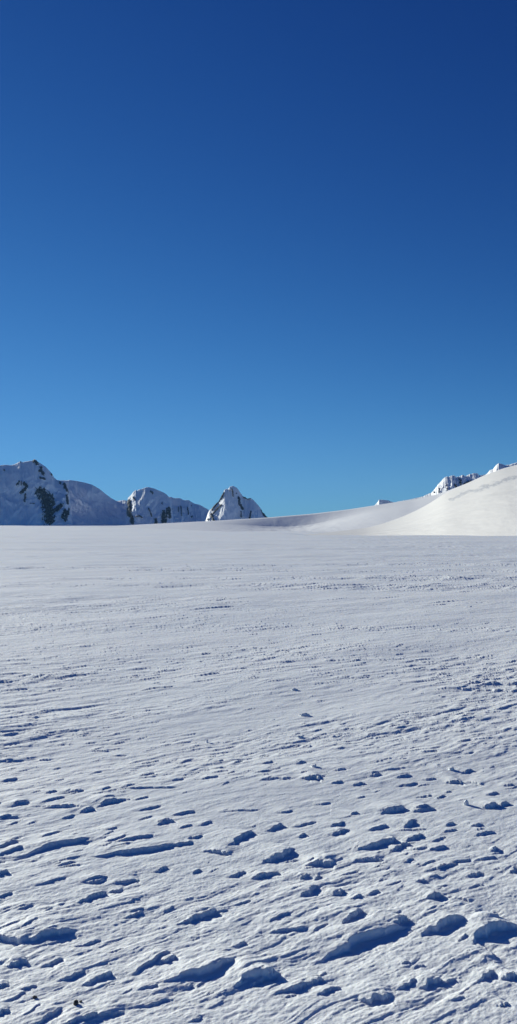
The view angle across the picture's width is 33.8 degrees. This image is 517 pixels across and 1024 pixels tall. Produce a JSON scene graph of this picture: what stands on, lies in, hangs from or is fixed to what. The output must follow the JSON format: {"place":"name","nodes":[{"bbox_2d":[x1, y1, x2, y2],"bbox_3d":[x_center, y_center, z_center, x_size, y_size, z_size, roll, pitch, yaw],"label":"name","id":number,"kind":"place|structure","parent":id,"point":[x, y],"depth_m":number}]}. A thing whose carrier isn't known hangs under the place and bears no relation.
{"place":"outdoors","nodes":[
{"label":"outdoors","id":0,"kind":"place"},
{"bbox_2d":[0,459,71,525],"bbox_3d":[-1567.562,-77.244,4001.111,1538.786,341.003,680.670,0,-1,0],"label":"mountain","id":1,"kind":"structure","parent":0,"point":[34,492],"depth_m":3824.05},
{"bbox_2d":[60,480,126,524],"bbox_3d":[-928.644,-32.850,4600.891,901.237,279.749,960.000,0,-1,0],"label":"mountain","id":2,"kind":"structure","parent":0,"point":[91,504],"depth_m":4378.50},
{"bbox_2d":[125,487,173,524],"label":"mountain","id":3,"kind":"structure","parent":0,"point":[147,505],"depth_m":4161.81},
{"bbox_2d":[170,497,208,522],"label":"mountain","id":4,"kind":"structure","parent":0,"point":[186,511],"depth_m":4358.39},
{"bbox_2d":[206,486,266,520],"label":"mountain","id":5,"kind":"structure","parent":0,"point":[232,503],"depth_m":3639.85},
{"bbox_2d":[0,525,516,1023],"bbox_3d":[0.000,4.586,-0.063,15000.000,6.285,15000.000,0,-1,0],"label":"snow plain","id":6,"kind":"structure","parent":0,"point":[162,861],"depth_m":5.34},
{"bbox_2d":[0,0,516,516],"label":"sky","id":7,"kind":"structure","parent":0,"point":[266,250]},
{"bbox_2d":[92,465,514,531],"bbox_3d":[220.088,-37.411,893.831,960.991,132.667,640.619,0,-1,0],"label":"snow slope","id":8,"kind":"structure","parent":0,"point":[354,518],"depth_m":943.30},
{"bbox_2d":[375,500,392,504],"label":"mountain","id":9,"kind":"structure","parent":0,"point":[379,502],"depth_m":2991.12},
{"bbox_2d":[305,465,516,535],"bbox_3d":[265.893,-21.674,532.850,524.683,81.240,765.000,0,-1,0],"label":"snow hill","id":10,"kind":"structure","parent":0,"point":[485,505],"depth_m":402.01},
{"bbox_2d":[399,473,485,501],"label":"mountain","id":11,"kind":"structure","parent":0,"point":[447,483],"depth_m":2569.43},
{"bbox_2d":[487,463,516,473],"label":"mountain","id":12,"kind":"structure","parent":0,"point":[498,466],"depth_m":2188.56}
]}

